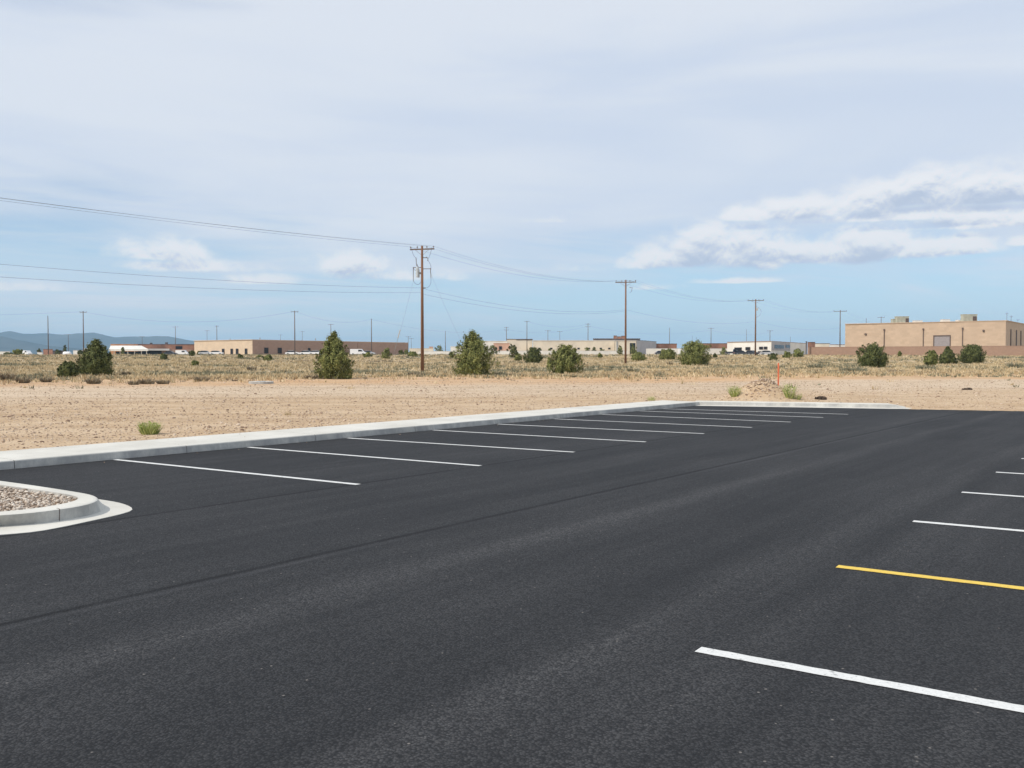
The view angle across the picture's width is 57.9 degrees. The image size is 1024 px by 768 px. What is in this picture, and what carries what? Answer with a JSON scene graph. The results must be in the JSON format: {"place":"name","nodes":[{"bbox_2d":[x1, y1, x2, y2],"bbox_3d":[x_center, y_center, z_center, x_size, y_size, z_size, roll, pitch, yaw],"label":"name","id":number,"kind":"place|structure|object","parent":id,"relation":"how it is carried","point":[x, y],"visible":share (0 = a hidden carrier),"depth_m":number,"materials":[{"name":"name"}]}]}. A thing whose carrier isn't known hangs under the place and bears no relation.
{"place":"outdoors","nodes":[
{"label":"outdoors","id":0,"kind":"place"},
{"bbox_2d":[0,336,109,354],"bbox_3d":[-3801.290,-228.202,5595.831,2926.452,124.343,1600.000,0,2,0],"label":"hills","id":1,"kind":"structure","parent":0,"point":[8,344],"depth_m":5453.80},
{"bbox_2d":[0,331,193,350],"bbox_3d":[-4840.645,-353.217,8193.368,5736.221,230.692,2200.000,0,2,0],"label":"mountains","id":2,"kind":"structure","parent":0,"point":[75,340],"depth_m":7942.50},
{"bbox_2d":[0,355,1023,450],"bbox_3d":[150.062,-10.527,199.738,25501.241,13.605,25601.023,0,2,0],"label":"desert ground","id":3,"kind":"structure","parent":0,"point":[398,405],"depth_m":37.80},
{"bbox_2d":[0,371,16,380],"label":"brush clump","id":4,"kind":"object","parent":3,"relation":"on","point":[4,376],"visible":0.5,"depth_m":62.75,"materials":[{"name":"brown plant"}]},
{"bbox_2d":[12,349,24,354],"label":"desert shrub","id":5,"kind":"object","parent":3,"relation":"on","point":[17,351],"visible":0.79,"depth_m":222.24,"materials":[{"name":"green plant"}]},
{"bbox_2d":[15,376,33,382],"bbox_3d":[-30.130,-0.297,57.019,1.352,0.529,1.300,0,2,0],"label":"brush clump","id":6,"kind":"object","parent":3,"relation":"on","point":[28,380],"visible":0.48,"depth_m":56.89,"materials":[{"name":"brown plant"}]},
{"bbox_2d":[39,377,52,381],"bbox_3d":[-29.711,-0.297,58.982,1.035,0.412,1.081,0,2,0],"label":"brush clump","id":7,"kind":"object","parent":3,"relation":"on","point":[41,379],"visible":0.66,"depth_m":58.85,"materials":[{"name":"brown plant"}]},
{"bbox_2d":[43,349,52,354],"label":"brick building","id":8,"kind":"structure","parent":3,"relation":"on","point":[45,351],"depth_m":519.69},
{"bbox_2d":[57,360,79,377],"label":"juniper tree","id":9,"kind":"object","parent":3,"relation":"on","point":[67,369],"visible":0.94,"depth_m":68.61,"materials":[{"name":"green plant"}]},
{"bbox_2d":[80,311,86,351],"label":"utility pole","id":10,"kind":"object","parent":3,"relation":"on","point":[83,330],"visible":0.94,"depth_m":269.57,"materials":[{"name":"grey wood"}]},
{"bbox_2d":[85,377,103,383],"bbox_3d":[-24.805,-0.210,55.036,1.178,0.448,1.202,1,2,37],"label":"brush clump","id":11,"kind":"object","parent":3,"relation":"on","point":[97,380],"visible":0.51,"depth_m":54.81,"materials":[{"name":"brown plant"}]},
{"bbox_2d":[75,338,114,375],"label":"juniper tree","id":12,"kind":"object","parent":3,"relation":"on","point":[95,358],"visible":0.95,"depth_m":75.45,"materials":[{"name":"green plant"}]},
{"bbox_2d":[109,344,147,354],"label":"stucco building","id":13,"kind":"structure","parent":3,"relation":"on","point":[132,349],"depth_m":445.89,"materials":[{"name":"white"}]},
{"bbox_2d":[116,351,142,354],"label":"window","id":14,"kind":"structure","parent":13,"relation":"in","point":[130,352],"depth_m":452.57,"materials":[{"name":"black glass"}]},
{"bbox_2d":[127,380,140,384],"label":"brush clump","id":15,"kind":"object","parent":3,"relation":"on","point":[131,382],"visible":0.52,"depth_m":53.36,"materials":[{"name":"brown plant"}]},
{"bbox_2d":[137,379,155,383],"bbox_3d":[-21.718,-0.179,55.016,1.226,0.385,1.291,0,2,0],"label":"brush clump","id":16,"kind":"object","parent":3,"relation":"on","point":[143,381],"visible":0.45,"depth_m":54.78,"materials":[{"name":"brown plant"}]},
{"bbox_2d":[136,420,164,434],"bbox_3d":[-7.765,0.929,19.776,0.642,0.329,0.610,1,2,28],"label":"weed","id":17,"kind":"object","parent":3,"relation":"on","point":[152,429],"visible":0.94,"depth_m":19.69,"materials":[{"name":"green plant"}]},
{"bbox_2d":[156,379,169,383],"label":"brush clump","id":18,"kind":"object","parent":3,"relation":"on","point":[162,381],"visible":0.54,"depth_m":54.80,"materials":[{"name":"brown plant"}]},
{"bbox_2d":[160,353,167,359],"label":"desert shrub","id":19,"kind":"object","parent":3,"relation":"on","point":[163,356],"visible":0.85,"depth_m":166.62,"materials":[{"name":"green plant"}]},
{"bbox_2d":[138,344,193,354],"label":"brick building","id":20,"kind":"structure","parent":3,"relation":"on","point":[155,349],"depth_m":464.25,"materials":[{"name":"brown brick"}]},
{"bbox_2d":[175,350,188,354],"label":"parked van","id":21,"kind":"object","parent":3,"relation":"on","point":[178,352],"visible":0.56,"depth_m":398.85,"materials":[{"name":"white paint"}]},
{"bbox_2d":[191,360,198,365],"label":"desert shrub","id":22,"kind":"object","parent":3,"relation":"on","point":[194,362],"visible":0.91,"depth_m":121.76,"materials":[{"name":"green plant"}]},
{"bbox_2d":[192,376,211,380],"bbox_3d":[-20.119,-0.358,60.015,1.327,0.419,1.273,0,2,0],"label":"brush clump","id":23,"kind":"object","parent":3,"relation":"on","point":[199,378],"visible":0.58,"depth_m":59.78,"materials":[{"name":"brown plant"}]},
{"bbox_2d":[209,351,223,353],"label":"parked car","id":24,"kind":"object","parent":3,"relation":"on","point":[214,352],"visible":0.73,"depth_m":320.97,"materials":[{"name":"white paint"}]},
{"bbox_2d":[249,381,273,383],"bbox_3d":[-15.109,-0.051,55.770,1.439,0.250,1.696,0,2,0],"label":"utility cover","id":25,"kind":"object","parent":3,"relation":"on","point":[261,382],"visible":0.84,"depth_m":55.19,"materials":[{"name":"concrete"}]},
{"bbox_2d":[263,354,272,360],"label":"desert shrub","id":26,"kind":"object","parent":3,"relation":"on","point":[268,357],"visible":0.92,"depth_m":161.75,"materials":[{"name":"green plant"}]},
{"bbox_2d":[285,350,299,354],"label":"parked car","id":27,"kind":"object","parent":3,"relation":"on","point":[289,352],"visible":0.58,"depth_m":298.99,"materials":[{"name":"white paint"}]},
{"bbox_2d":[294,311,294,353],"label":"utility pole","id":28,"kind":"object","parent":3,"relation":"on","point":[294,332],"visible":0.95,"depth_m":264.57,"materials":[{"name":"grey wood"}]},
{"bbox_2d":[194,339,407,354],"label":"long block building","id":29,"kind":"structure","parent":3,"relation":"on","point":[254,346],"depth_m":349.15,"materials":[{"name":"beige brick"}]},
{"bbox_2d":[300,350,312,354],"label":"parked car","id":30,"kind":"object","parent":3,"relation":"on","point":[305,352],"visible":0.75,"depth_m":298.98,"materials":[{"name":"white paint"}]},
{"bbox_2d":[305,374,317,378],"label":"brush clump","id":31,"kind":"object","parent":3,"relation":"on","point":[313,376],"visible":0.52,"depth_m":64.61,"materials":[{"name":"brown plant"}]},
{"bbox_2d":[312,330,356,378],"bbox_3d":[-12.584,-2.075,65.192,3.000,3.642,3.349,0,2,0],"label":"juniper tree","id":32,"kind":"object","parent":3,"relation":"on","point":[334,360],"visible":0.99,"depth_m":64.67,"materials":[{"name":"green plant"}]},
{"bbox_2d":[350,349,365,353],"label":"parked van","id":33,"kind":"object","parent":3,"relation":"on","point":[356,351],"visible":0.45,"depth_m":318.84,"materials":[{"name":"white paint"}]},
{"bbox_2d":[363,352,372,356],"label":"desert shrub","id":34,"kind":"object","parent":3,"relation":"on","point":[367,354],"visible":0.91,"depth_m":186.54,"materials":[{"name":"green plant"}]},
{"bbox_2d":[381,348,391,358],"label":"desert shrub","id":35,"kind":"object","parent":3,"relation":"on","point":[386,354],"visible":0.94,"depth_m":173.49,"materials":[{"name":"green plant"}]},
{"bbox_2d":[408,351,420,355],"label":"desert shrub","id":36,"kind":"object","parent":3,"relation":"on","point":[412,353],"visible":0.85,"depth_m":198.45,"materials":[{"name":"green plant"}]},
{"bbox_2d":[407,371,422,375],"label":"brush clump","id":37,"kind":"object","parent":3,"relation":"on","point":[414,373],"visible":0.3,"depth_m":74.03,"materials":[{"name":"brown plant"}]},
{"bbox_2d":[409,348,433,353],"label":"white building","id":38,"kind":"structure","parent":3,"relation":"on","point":[416,350],"depth_m":519.66,"materials":[{"name":"beige paint"}]},
{"bbox_2d":[410,246,433,369],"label":"utility pole","id":39,"kind":"object","parent":3,"relation":"on","point":[418,272],"visible":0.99,"depth_m":94.45,"materials":[{"name":"red wood"}]},
{"bbox_2d":[7,277,621,313],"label":"communication line","id":40,"kind":"object","parent":39,"relation":"attached to","point":[264,290],"visible":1,"depth_m":74.09,"materials":[{"name":"metal"}]},
{"bbox_2d":[0,200,763,304],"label":"power line","id":41,"kind":"object","parent":39,"relation":"attached to","point":[332,239],"visible":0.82,"depth_m":82.09,"materials":[{"name":"metal"}]},
{"bbox_2d":[5,198,863,320],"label":"power line","id":42,"kind":"object","parent":39,"relation":"attached to","point":[363,240],"visible":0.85,"depth_m":84.83,"materials":[{"name":"metal"}]},
{"bbox_2d":[2,198,872,322],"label":"power line","id":43,"kind":"object","parent":39,"relation":"attached to","point":[327,236],"visible":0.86,"depth_m":77.55,"materials":[{"name":"metal"}]},
{"bbox_2d":[418,351,451,354],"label":"boundary wall","id":44,"kind":"structure","parent":3,"relation":"on","point":[435,352],"depth_m":329.69,"materials":[{"name":"white paint"}]},
{"bbox_2d":[450,346,461,353],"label":"white building","id":45,"kind":"structure","parent":3,"relation":"on","point":[453,348],"depth_m":519.66,"materials":[{"name":"paint"}]},
{"bbox_2d":[445,329,499,375],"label":"juniper tree","id":46,"kind":"object","parent":3,"relation":"on","point":[472,353],"visible":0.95,"depth_m":75.00,"materials":[{"name":"green plant"}]},
{"bbox_2d":[489,345,499,354],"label":"desert shrub","id":47,"kind":"object","parent":3,"relation":"on","point":[493,349],"visible":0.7,"depth_m":319.14,"materials":[{"name":"green plant"}]},
{"bbox_2d":[483,341,506,351],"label":"white building","id":48,"kind":"structure","parent":3,"relation":"on","point":[488,343],"depth_m":449.62,"materials":[{"name":"paint"}]},
{"bbox_2d":[493,343,509,350],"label":"pink building","id":49,"kind":"structure","parent":3,"relation":"on","point":[502,346],"depth_m":409.69,"materials":[{"name":"paint"}]},
{"bbox_2d":[494,351,510,354],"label":"boundary wall","id":50,"kind":"structure","parent":3,"relation":"on","point":[504,352],"depth_m":344.68,"materials":[{"name":"white paint"}]},
{"bbox_2d":[0,406,1023,767],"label":"parking lot","id":51,"kind":"structure","parent":3,"relation":"on","point":[712,586],"depth_m":6.58,"materials":[{"name":"asphalt"}]},
{"bbox_2d":[0,481,131,534],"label":"kerbed island","id":52,"kind":"structure","parent":51,"relation":"on","point":[83,508],"depth_m":9.84,"materials":[{"name":"concrete"}]},
{"bbox_2d":[0,486,76,510],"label":"gravel","id":53,"kind":"structure","parent":52,"relation":"on","point":[9,502],"depth_m":10.47,"materials":[{"name":"gravel"}]},
{"bbox_2d":[0,400,909,469],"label":"kerb","id":54,"kind":"structure","parent":51,"relation":"on","point":[23,458],"depth_m":19.87,"materials":[{"name":"concrete"}]},
{"bbox_2d":[0,353,1023,388],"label":"dry grass","id":55,"kind":"structure","parent":3,"relation":"on","point":[223,376],"depth_m":103.58,"materials":[{"name":"plant"}]},
{"bbox_2d":[0,378,1023,462],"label":"pebbles","id":56,"kind":"object","parent":3,"relation":"on","point":[193,420],"visible":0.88,"depth_m":33.61,"materials":[{"name":"stone"}]},
{"bbox_2d":[0,353,1023,388],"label":"sage scrub","id":57,"kind":"object","parent":3,"relation":"on","point":[360,371],"visible":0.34,"depth_m":104.72,"materials":[{"name":"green plant"}]},
{"bbox_2d":[0,354,1023,383],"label":"brown scrub","id":58,"kind":"object","parent":3,"relation":"on","point":[378,361],"visible":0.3,"depth_m":109.35,"materials":[{"name":"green plant"}]},
{"bbox_2d":[506,344,518,357],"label":"desert shrub","id":59,"kind":"object","parent":3,"relation":"on","point":[513,348],"visible":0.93,"depth_m":186.79,"materials":[{"name":"green plant"}]},
{"bbox_2d":[514,353,521,360],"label":"desert shrub","id":60,"kind":"object","parent":3,"relation":"on","point":[518,357],"visible":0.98,"depth_m":159.63,"materials":[{"name":"green plant"}]},
{"bbox_2d":[507,339,532,353],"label":"cream building","id":61,"kind":"structure","parent":3,"relation":"on","point":[522,344],"depth_m":431.64,"materials":[{"name":"paint"}]},
{"bbox_2d":[522,347,543,362],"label":"juniper tree","id":62,"kind":"object","parent":3,"relation":"on","point":[533,355],"visible":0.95,"depth_m":142.34,"materials":[{"name":"green plant"}]},
{"bbox_2d":[546,343,584,373],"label":"juniper tree","id":63,"kind":"object","parent":3,"relation":"on","point":[567,358],"visible":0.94,"depth_m":86.99,"materials":[{"name":"green plant"}]},
{"bbox_2d":[517,351,624,354],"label":"boundary wall","id":64,"kind":"structure","parent":3,"relation":"on","point":[584,352],"depth_m":349.68,"materials":[{"name":"white paint"}]},
{"bbox_2d":[533,340,613,350],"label":"warehouse","id":65,"kind":"structure","parent":3,"relation":"on","point":[579,345],"depth_m":424.66,"materials":[{"name":"beige paint"}]},
{"bbox_2d":[593,338,639,350],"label":"low warehouse building","id":66,"kind":"structure","parent":3,"relation":"on","point":[617,339],"depth_m":444.58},
{"bbox_2d":[616,345,622,354],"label":"desert shrub","id":67,"kind":"object","parent":3,"relation":"on","point":[619,351],"visible":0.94,"depth_m":329.45,"materials":[{"name":"green plant"}]},
{"bbox_2d":[615,280,635,363],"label":"utility pole","id":68,"kind":"object","parent":3,"relation":"on","point":[625,352],"visible":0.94,"depth_m":138.71,"materials":[{"name":"red wood"}]},
{"bbox_2d":[2,264,824,329],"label":"communication line","id":69,"kind":"object","parent":68,"relation":"attached to","point":[326,285],"visible":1,"depth_m":79.79,"materials":[{"name":"metal"}]},
{"bbox_2d":[614,340,636,353],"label":"warehouse","id":70,"kind":"structure","parent":3,"relation":"on","point":[622,343],"depth_m":404.67,"materials":[{"name":"beige paint"}]},
{"bbox_2d":[630,343,636,353],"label":"desert shrub","id":71,"kind":"object","parent":3,"relation":"on","point":[632,350],"visible":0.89,"depth_m":324.44,"materials":[{"name":"green plant"}]},
{"bbox_2d":[631,351,646,360],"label":"juniper tree","id":72,"kind":"object","parent":3,"relation":"on","point":[636,355],"visible":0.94,"depth_m":157.25,"materials":[{"name":"green plant"}]},
{"bbox_2d":[637,340,656,353],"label":"grey shed","id":73,"kind":"structure","parent":3,"relation":"on","point":[642,345],"depth_m":417.29,"materials":[{"name":"metal"}]},
{"bbox_2d":[656,344,676,347],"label":"brown building","id":74,"kind":"structure","parent":3,"relation":"on","point":[666,345],"depth_m":469.65,"materials":[{"name":"brick"}]},
{"bbox_2d":[658,348,676,359],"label":"juniper tree","id":75,"kind":"object","parent":3,"relation":"on","point":[667,354],"visible":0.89,"depth_m":164.18,"materials":[{"name":"green plant"}]},
{"bbox_2d":[646,348,726,354],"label":"boundary wall","id":76,"kind":"structure","parent":3,"relation":"on","point":[654,350],"depth_m":344.66,"materials":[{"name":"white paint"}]},
{"bbox_2d":[676,339,712,364],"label":"juniper tree","id":77,"kind":"object","parent":3,"relation":"on","point":[692,352],"visible":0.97,"depth_m":129.82,"materials":[{"name":"green plant"}]},
{"bbox_2d":[701,343,726,347],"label":"brick building","id":78,"kind":"structure","parent":3,"relation":"on","point":[717,345],"depth_m":479.63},
{"bbox_2d":[719,347,726,354],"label":"desert shrub","id":79,"kind":"object","parent":3,"relation":"on","point":[722,351],"visible":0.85,"depth_m":339.39,"materials":[{"name":"green plant"}]},
{"bbox_2d":[727,385,741,396],"bbox_3d":[8.459,0.237,35.267,0.757,0.505,0.775,1,2,23],"label":"weed","id":80,"kind":"object","parent":3,"relation":"on","point":[734,394],"visible":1,"depth_m":35.19,"materials":[{"name":"green plant"}]},
{"bbox_2d":[733,350,748,354],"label":"parked car","id":81,"kind":"object","parent":3,"relation":"on","point":[737,352],"visible":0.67,"depth_m":287.01,"materials":[{"name":"paint"}]},
{"bbox_2d":[748,299,763,355],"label":"utility pole","id":82,"kind":"object","parent":3,"relation":"on","point":[756,309],"visible":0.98,"depth_m":210.57,"materials":[{"name":"brown wood"}]},
{"bbox_2d":[706,378,818,400],"bbox_3d":[9.931,0.186,36.194,4.275,0.854,4.669,0,2,0],"label":"rubble","id":83,"kind":"object","parent":3,"relation":"on","point":[763,380],"visible":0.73,"depth_m":35.31,"materials":[{"name":"stone"}]},
{"bbox_2d":[727,341,805,354],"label":"office building","id":84,"kind":"structure","parent":3,"relation":"on","point":[778,347],"depth_m":310.69,"materials":[{"name":"white paint"}]},
{"bbox_2d":[759,350,774,354],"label":"parked car","id":85,"kind":"object","parent":3,"relation":"on","point":[763,352],"visible":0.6,"depth_m":289.05,"materials":[{"name":"silver metal"}]},
{"bbox_2d":[767,353,777,359],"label":"desert shrub","id":86,"kind":"object","parent":3,"relation":"on","point":[773,356],"visible":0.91,"depth_m":163.58,"materials":[{"name":"green plant"}]},
{"bbox_2d":[782,351,791,357],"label":"desert shrub","id":87,"kind":"object","parent":3,"relation":"on","point":[786,354],"visible":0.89,"depth_m":181.59,"materials":[{"name":"green plant"}]},
{"bbox_2d":[779,382,798,398],"bbox_3d":[10.266,0.200,34.327,0.913,0.678,0.953,0,2,0],"label":"weed","id":88,"kind":"object","parent":3,"relation":"on","point":[792,391],"visible":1,"depth_m":34.22,"materials":[{"name":"green plant"}]},
{"bbox_2d":[793,349,804,357],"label":"desert shrub","id":89,"kind":"object","parent":3,"relation":"on","point":[798,353],"visible":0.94,"depth_m":188.29,"materials":[{"name":"green plant"}]},
{"bbox_2d":[807,342,814,346],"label":"brown building","id":90,"kind":"structure","parent":3,"relation":"on","point":[810,344],"depth_m":519.59,"materials":[{"name":"brick"}]},
{"bbox_2d":[806,363,823,367],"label":"brush clump","id":91,"kind":"object","parent":3,"relation":"on","point":[815,365],"visible":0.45,"depth_m":108.38,"materials":[{"name":"beige plant"}]},
{"bbox_2d":[814,396,826,399],"bbox_3d":[11.968,0.544,35.859,0.460,0.209,0.457,-1,2,-21],"label":"debris","id":92,"kind":"object","parent":3,"relation":"on","point":[821,398],"visible":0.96,"depth_m":35.73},
{"bbox_2d":[815,343,829,346],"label":"cream building","id":93,"kind":"structure","parent":3,"relation":"on","point":[822,344],"depth_m":479.62,"materials":[{"name":"paint"}]},
{"bbox_2d":[830,344,844,346],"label":"white building","id":94,"kind":"structure","parent":3,"relation":"on","point":[836,345],"depth_m":449.65,"materials":[{"name":"paint"}]},
{"bbox_2d":[834,310,846,346],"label":"utility pole","id":95,"kind":"object","parent":3,"relation":"on","point":[840,311],"visible":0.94,"depth_m":282.58,"materials":[{"name":"grey wood"}]},
{"bbox_2d":[838,366,867,371],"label":"brush clump","id":96,"kind":"object","parent":3,"relation":"on","point":[856,369],"visible":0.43,"depth_m":90.57,"materials":[{"name":"beige plant"}]},
{"bbox_2d":[854,342,889,367],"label":"juniper tree","id":97,"kind":"object","parent":3,"relation":"on","point":[872,356],"visible":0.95,"depth_m":111.29,"materials":[{"name":"green plant"}]},
{"bbox_2d":[807,346,1023,355],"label":"block wall","id":98,"kind":"structure","parent":3,"relation":"on","point":[989,350],"depth_m":206.02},
{"bbox_2d":[913,364,936,368],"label":"brush clump","id":99,"kind":"object","parent":3,"relation":"on","point":[921,367],"visible":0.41,"depth_m":101.78,"materials":[{"name":"beige plant"}]},
{"bbox_2d":[922,350,938,364],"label":"juniper tree","id":100,"kind":"object","parent":3,"relation":"on","point":[931,358],"visible":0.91,"depth_m":120.56,"materials":[{"name":"green plant"}]},
{"bbox_2d":[845,320,1023,346],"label":"block building","id":101,"kind":"structure","parent":3,"relation":"on","point":[986,333],"depth_m":242.59,"materials":[{"name":"concrete"}]},
{"bbox_2d":[895,316,908,322],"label":"roof unit","id":102,"kind":"structure","parent":101,"relation":"on","point":[899,319],"depth_m":254.80,"materials":[{"name":"metal"}]},
{"bbox_2d":[933,335,950,345],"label":"roll up door","id":103,"kind":"structure","parent":101,"relation":"in","point":[938,340],"depth_m":240.57,"materials":[{"name":"metal"}]},
{"bbox_2d":[960,314,977,320],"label":"roof unit","id":104,"kind":"structure","parent":101,"relation":"on","point":[968,317],"depth_m":243.80,"materials":[{"name":"metal"}]},
{"bbox_2d":[939,346,957,363],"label":"juniper tree","id":105,"kind":"object","parent":3,"relation":"on","point":[947,355],"visible":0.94,"depth_m":136.30,"materials":[{"name":"green plant"}]},
{"bbox_2d":[956,344,986,363],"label":"juniper tree","id":106,"kind":"object","parent":3,"relation":"on","point":[972,354],"visible":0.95,"depth_m":143.12,"materials":[{"name":"green plant"}]},
{"bbox_2d":[1005,362,1023,367],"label":"brush clump","id":107,"kind":"object","parent":3,"relation":"on","point":[1017,365],"visible":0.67,"depth_m":108.97,"materials":[{"name":"beige plant"}]},
{"bbox_2d":[0,0,1023,350],"label":"sky","id":108,"kind":"structure","parent":0,"point":[863,158],"materials":[{"name":"blue"}]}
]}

